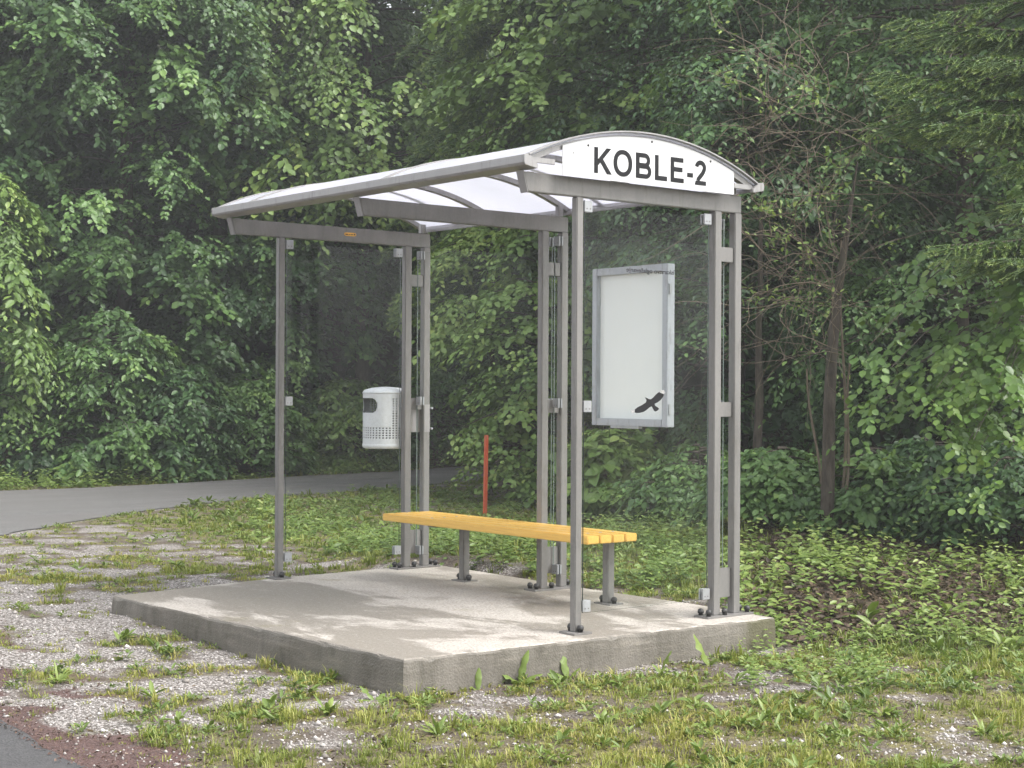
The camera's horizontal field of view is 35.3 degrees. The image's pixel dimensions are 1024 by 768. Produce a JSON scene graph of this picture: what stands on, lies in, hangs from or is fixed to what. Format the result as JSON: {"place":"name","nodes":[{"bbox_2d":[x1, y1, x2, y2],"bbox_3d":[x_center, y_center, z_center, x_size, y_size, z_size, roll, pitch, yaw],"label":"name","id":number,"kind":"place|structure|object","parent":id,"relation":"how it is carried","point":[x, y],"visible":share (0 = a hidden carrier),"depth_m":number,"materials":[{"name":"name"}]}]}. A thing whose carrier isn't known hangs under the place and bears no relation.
{"place":"outdoors","nodes":[
{"label":"outdoors","id":0,"kind":"place"},
{"bbox_2d":[0,720,87,767],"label":"road","id":1,"kind":"structure","parent":0,"point":[16,751],"depth_m":6.20,"materials":[{"name":"grey asphalt"}]},
{"bbox_2d":[0,463,521,534],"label":"side road","id":2,"kind":"structure","parent":0,"point":[20,510],"depth_m":19.64,"materials":[{"name":"grey asphalt"}]},
{"bbox_2d":[0,0,1023,767],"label":"ground","id":3,"kind":"structure","parent":0,"point":[58,694],"depth_m":8.22,"materials":[{"name":"grey gravel"}]},
{"bbox_2d":[0,172,80,459],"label":"young elm","id":4,"kind":"object","parent":3,"relation":"on","point":[29,335],"visible":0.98,"depth_m":21.19,"materials":[{"name":"green plant"}]},
{"bbox_2d":[38,661,73,682],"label":"weed","id":5,"kind":"object","parent":3,"relation":"on","point":[60,676],"visible":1,"depth_m":7.61,"materials":[{"name":"green plant"}]},
{"bbox_2d":[0,364,134,483],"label":"shrub","id":6,"kind":"object","parent":3,"relation":"on","point":[27,459],"visible":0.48,"depth_m":21.77,"materials":[{"name":"green plant"}]},
{"bbox_2d":[0,0,197,302],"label":"broadleaf tree","id":7,"kind":"object","parent":3,"relation":"on","point":[19,142],"visible":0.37,"depth_m":23.36,"materials":[{"name":"green plant"}]},
{"bbox_2d":[0,620,216,767],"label":"leaf litter","id":8,"kind":"object","parent":3,"relation":"on","point":[73,738],"visible":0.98,"depth_m":6.46,"materials":[{"name":"brown plant"}]},
{"bbox_2d":[5,306,214,484],"bbox_3d":[-5.624,0.290,22.188,3.041,2.726,2.330,0,0,-12],"label":"shrub","id":9,"kind":"object","parent":3,"relation":"on","point":[145,344],"visible":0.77,"depth_m":21.79,"materials":[{"name":"green plant"}]},
{"bbox_2d":[0,0,320,480],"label":"broadleaf tree","id":10,"kind":"object","parent":3,"relation":"on","point":[195,299],"visible":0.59,"depth_m":23.04,"materials":[{"name":"green plant"}]},
{"bbox_2d":[94,355,257,483],"bbox_3d":[-4.917,0.617,23.060,2.262,2.090,2.477,0,0,-39],"label":"shrub","id":11,"kind":"object","parent":3,"relation":"on","point":[201,453],"visible":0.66,"depth_m":22.45,"materials":[{"name":"green plant"}]},
{"bbox_2d":[22,0,425,443],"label":"broadleaf tree","id":12,"kind":"object","parent":3,"relation":"on","point":[343,266],"visible":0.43,"depth_m":24.40,"materials":[{"name":"green plant"}]},
{"bbox_2d":[170,376,327,476],"bbox_3d":[-4.005,0.771,24.081,2.404,1.805,2.063,0,0,-39],"label":"shrub","id":13,"kind":"object","parent":3,"relation":"on","point":[260,392],"visible":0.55,"depth_m":23.61,"materials":[{"name":"green plant"}]},
{"bbox_2d":[254,499,270,547],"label":"stalk weed","id":14,"kind":"object","parent":3,"relation":"on","point":[263,541],"visible":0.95,"depth_m":12.99,"materials":[{"name":"green plant"}]},
{"bbox_2d":[137,0,496,370],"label":"broadleaf tree","id":15,"kind":"object","parent":3,"relation":"on","point":[405,28],"visible":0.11,"depth_m":26.51,"materials":[{"name":"green plant"}]},
{"bbox_2d":[313,694,340,717],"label":"weed","id":16,"kind":"object","parent":3,"relation":"on","point":[327,706],"visible":0.99,"depth_m":6.88,"materials":[{"name":"green plant"}]},
{"bbox_2d":[262,377,413,473],"bbox_3d":[-2.746,0.784,25.585,2.411,1.798,2.068,0,0,-39],"label":"shrub","id":17,"kind":"object","parent":3,"relation":"on","point":[336,424],"visible":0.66,"depth_m":25.00,"materials":[{"name":"green plant"}]},
{"bbox_2d":[160,0,527,468],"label":"linden tree","id":18,"kind":"object","parent":3,"relation":"on","point":[331,151],"visible":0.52,"depth_m":24.05,"materials":[{"name":"green plant"}]},
{"bbox_2d":[359,686,396,702],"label":"dock plant","id":19,"kind":"object","parent":3,"relation":"on","point":[380,698],"visible":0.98,"depth_m":7.25,"materials":[{"name":"green plant"}]},
{"bbox_2d":[348,362,476,468],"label":"shrub","id":20,"kind":"object","parent":3,"relation":"on","point":[437,375],"visible":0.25,"depth_m":26.65,"materials":[{"name":"green plant"}]},
{"bbox_2d":[418,715,450,734],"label":"weed","id":21,"kind":"object","parent":3,"relation":"on","point":[437,728],"visible":1,"depth_m":6.50,"materials":[{"name":"green plant"}]},
{"bbox_2d":[112,566,775,695],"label":"concrete slab","id":22,"kind":"structure","parent":3,"relation":"on","point":[382,630],"depth_m":8.49,"materials":[{"name":"grey concrete"}]},
{"bbox_2d":[211,131,763,635],"bbox_3d":[-0.268,-0.019,9.525,1.698,2.556,3.142,0,0,-39],"label":"bus shelter","id":23,"kind":"object","parent":22,"relation":"on","point":[543,189],"visible":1,"depth_m":8.96,"materials":[{"name":"grey paint"}]},
{"bbox_2d":[362,387,432,448],"bbox_3d":[-0.824,0.232,11.144,0.391,0.426,0.405,0,0,-39],"label":"litter bin","id":24,"kind":"object","parent":23,"relation":"attached to","point":[381,427],"visible":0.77,"depth_m":11.02,"materials":[{"name":"grey metal"}]},
{"bbox_2d":[592,263,674,428],"bbox_3d":[0.698,-0.211,9.319,0.060,0.937,0.641,0,0,-39],"label":"poster case","id":25,"kind":"object","parent":23,"relation":"attached to","point":[632,340],"visible":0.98,"depth_m":9.31,"materials":[{"name":"metal"}]},
{"bbox_2d":[383,511,636,605],"bbox_3d":[-0.067,1.053,9.837,0.377,0.416,2.018,0,0,-39],"label":"bench","id":26,"kind":"object","parent":22,"relation":"on","point":[466,524],"visible":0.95,"depth_m":9.60,"materials":[{"name":"yellow wood"}]},
{"bbox_2d":[270,0,624,282],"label":"broadleaf tree","id":27,"kind":"object","parent":3,"relation":"on","point":[394,129],"visible":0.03,"depth_m":28.82,"materials":[{"name":"green plant"}]},
{"bbox_2d":[469,668,481,689],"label":"dock plant","id":28,"kind":"object","parent":3,"relation":"on","point":[478,678],"visible":0.99,"depth_m":7.54,"materials":[{"name":"green plant"}]},
{"bbox_2d":[483,435,488,514],"bbox_3d":[-0.277,1.006,16.895,0.046,0.940,0.042,0,0,-39],"label":"marker stake","id":29,"kind":"object","parent":3,"relation":"on","point":[485,483],"visible":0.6,"depth_m":16.88,"materials":[{"name":"red paint"}]},
{"bbox_2d":[394,226,588,495],"bbox_3d":[-0.112,-0.235,19.779,2.581,3.844,2.010,0,0,-8],"label":"young maple","id":30,"kind":"object","parent":3,"relation":"on","point":[444,259],"visible":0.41,"depth_m":19.52,"materials":[{"name":"green plant"}]},
{"bbox_2d":[492,534,513,563],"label":"stalk weed","id":31,"kind":"object","parent":3,"relation":"on","point":[501,547],"visible":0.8,"depth_m":10.89,"materials":[{"name":"green plant"}]},
{"bbox_2d":[377,0,635,486],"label":"broadleaf tree","id":32,"kind":"object","parent":3,"relation":"on","point":[472,46],"visible":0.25,"depth_m":21.02,"materials":[{"name":"green plant"}]},
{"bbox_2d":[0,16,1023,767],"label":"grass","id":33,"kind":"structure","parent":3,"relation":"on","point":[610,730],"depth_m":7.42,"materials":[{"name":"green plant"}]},
{"bbox_2d":[0,306,1023,693],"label":"bank plants","id":34,"kind":"object","parent":3,"relation":"on","point":[680,530],"visible":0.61,"depth_m":10.80,"materials":[{"name":"green plant"}]},
{"bbox_2d":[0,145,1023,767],"bbox_3d":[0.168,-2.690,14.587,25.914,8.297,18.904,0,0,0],"label":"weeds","id":35,"kind":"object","parent":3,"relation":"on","point":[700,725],"visible":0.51,"depth_m":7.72,"materials":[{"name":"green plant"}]},
{"bbox_2d":[0,0,1023,462],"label":"distant wood","id":36,"kind":"object","parent":3,"relation":"on","point":[910,428],"visible":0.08,"depth_m":18.26,"materials":[{"name":"green plant"}]},
{"bbox_2d":[503,650,542,684],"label":"dock plant","id":37,"kind":"object","parent":3,"relation":"on","point":[524,662],"visible":0.94,"depth_m":7.66,"materials":[{"name":"green plant"}]},
{"bbox_2d":[438,228,619,508],"bbox_3d":[0.364,-0.113,18.483,2.555,3.573,2.385,0,0,13],"label":"hazel bush","id":38,"kind":"object","parent":3,"relation":"on","point":[491,304],"visible":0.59,"depth_m":18.21,"materials":[{"name":"green plant"}]},
{"bbox_2d":[36,587,1023,767],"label":"dead grass","id":39,"kind":"structure","parent":3,"relation":"on","point":[622,722],"depth_m":6.63,"materials":[{"name":"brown plant"}]},
{"bbox_2d":[549,656,579,678],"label":"dock plant","id":40,"kind":"object","parent":3,"relation":"on","point":[564,666],"visible":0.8,"depth_m":7.84,"materials":[{"name":"green plant"}]},
{"bbox_2d":[583,709,624,724],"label":"weed","id":41,"kind":"object","parent":3,"relation":"on","point":[604,714],"visible":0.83,"depth_m":6.76,"materials":[{"name":"green plant"}]},
{"bbox_2d":[530,428,681,524],"bbox_3d":[0.968,1.041,16.071,1.639,1.264,1.576,0,0,13],"label":"shrub","id":42,"kind":"object","parent":3,"relation":"on","point":[614,455],"visible":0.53,"depth_m":15.76,"materials":[{"name":"green plant"}]},
{"bbox_2d":[430,0,787,467],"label":"hornbeam","id":43,"kind":"object","parent":3,"relation":"on","point":[664,27],"visible":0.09,"depth_m":20.35,"materials":[{"name":"green plant"}]},
{"bbox_2d":[409,0,885,447],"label":"maple tree","id":44,"kind":"object","parent":3,"relation":"on","point":[537,76],"visible":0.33,"depth_m":18.83,"materials":[{"name":"green plant"}]},
{"bbox_2d":[652,651,671,670],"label":"dock plant","id":45,"kind":"object","parent":3,"relation":"on","point":[666,660],"visible":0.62,"depth_m":8.04,"materials":[{"name":"green plant"}]},
{"bbox_2d":[592,443,768,525],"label":"shrub","id":46,"kind":"object","parent":3,"relation":"on","point":[659,488],"visible":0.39,"depth_m":14.29,"materials":[{"name":"green plant"}]},
{"bbox_2d":[694,635,716,664],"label":"dock plant","id":47,"kind":"object","parent":3,"relation":"on","point":[698,646],"visible":1,"depth_m":8.20,"materials":[{"name":"green plant"}]},
{"bbox_2d":[508,0,955,458],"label":"hornbeam","id":48,"kind":"object","parent":3,"relation":"on","point":[689,417],"visible":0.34,"depth_m":17.31,"materials":[{"name":"green plant"}]},
{"bbox_2d":[598,0,912,450],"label":"slender tree","id":49,"kind":"object","parent":3,"relation":"on","point":[701,61],"visible":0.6,"depth_m":15.05,"materials":[{"name":"green plant"}]},
{"bbox_2d":[672,446,860,536],"bbox_3d":[2.129,0.960,12.933,1.562,0.916,1.375,0,0,20],"label":"shrub","id":50,"kind":"object","parent":3,"relation":"on","point":[769,476],"visible":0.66,"depth_m":12.59,"materials":[{"name":"green plant"}]},
{"bbox_2d":[758,698,785,718],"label":"weed","id":51,"kind":"object","parent":3,"relation":"on","point":[769,711],"visible":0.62,"depth_m":6.90,"materials":[{"name":"green plant"}]},
{"bbox_2d":[583,0,1022,536],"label":"bare tree","id":52,"kind":"object","parent":3,"relation":"on","point":[827,477],"visible":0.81,"depth_m":12.27,"materials":[{"name":"brown plant"}]},
{"bbox_2d":[590,0,1023,392],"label":"hornbeam","id":53,"kind":"object","parent":3,"relation":"on","point":[931,165],"visible":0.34,"depth_m":16.55,"materials":[{"name":"green plant"}]},
{"bbox_2d":[834,668,860,685],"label":"weed","id":54,"kind":"object","parent":3,"relation":"on","point":[840,674],"visible":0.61,"depth_m":7.73,"materials":[{"name":"green plant"}]},
{"bbox_2d":[688,0,1023,480],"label":"hornbeam","id":55,"kind":"object","parent":3,"relation":"on","point":[961,290],"visible":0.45,"depth_m":14.82,"materials":[{"name":"green plant"}]},
{"bbox_2d":[698,513,1023,650],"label":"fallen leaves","id":56,"kind":"object","parent":3,"relation":"on","point":[977,571],"visible":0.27,"depth_m":10.10,"materials":[{"name":"green plant"}]},
{"bbox_2d":[769,447,975,538],"bbox_3d":[2.796,0.978,12.638,1.561,0.957,1.312,0,0,-3],"label":"shrub","id":57,"kind":"object","parent":3,"relation":"on","point":[855,499],"visible":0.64,"depth_m":12.29,"materials":[{"name":"green plant"}]},
{"bbox_2d":[860,705,900,715],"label":"weed","id":58,"kind":"object","parent":3,"relation":"on","point":[885,712],"visible":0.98,"depth_m":6.93,"materials":[{"name":"green plant"}]},
{"bbox_2d":[826,99,1023,515],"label":"beech tree","id":59,"kind":"object","parent":3,"relation":"on","point":[998,352],"visible":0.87,"depth_m":11.13,"materials":[{"name":"green plant"}]},
{"bbox_2d":[835,435,1023,544],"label":"shrub","id":60,"kind":"object","parent":3,"relation":"on","point":[937,451],"visible":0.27,"depth_m":12.23,"materials":[{"name":"green plant"}]},
{"bbox_2d":[854,0,1023,285],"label":"spruce tree","id":61,"kind":"object","parent":3,"relation":"on","point":[999,256],"visible":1,"depth_m":10.91,"materials":[{"name":"green plant"}]},
{"bbox_2d":[887,440,1023,550],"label":"shrub","id":62,"kind":"object","parent":3,"relation":"on","point":[1000,506],"visible":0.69,"depth_m":11.93,"materials":[{"name":"green plant"}]},
{"bbox_2d":[960,664,988,677],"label":"weed","id":63,"kind":"object","parent":3,"relation":"on","point":[974,673],"visible":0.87,"depth_m":7.89,"materials":[{"name":"green plant"}]},
{"bbox_2d":[966,713,1000,734],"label":"weed","id":64,"kind":"object","parent":3,"relation":"on","point":[990,727],"visible":0.84,"depth_m":6.59,"materials":[{"name":"green plant"}]},
{"bbox_2d":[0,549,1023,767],"bbox_3d":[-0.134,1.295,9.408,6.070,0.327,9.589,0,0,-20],"label":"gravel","id":65,"kind":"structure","parent":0,"point":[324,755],"depth_m":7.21,"materials":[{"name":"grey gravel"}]}
]}

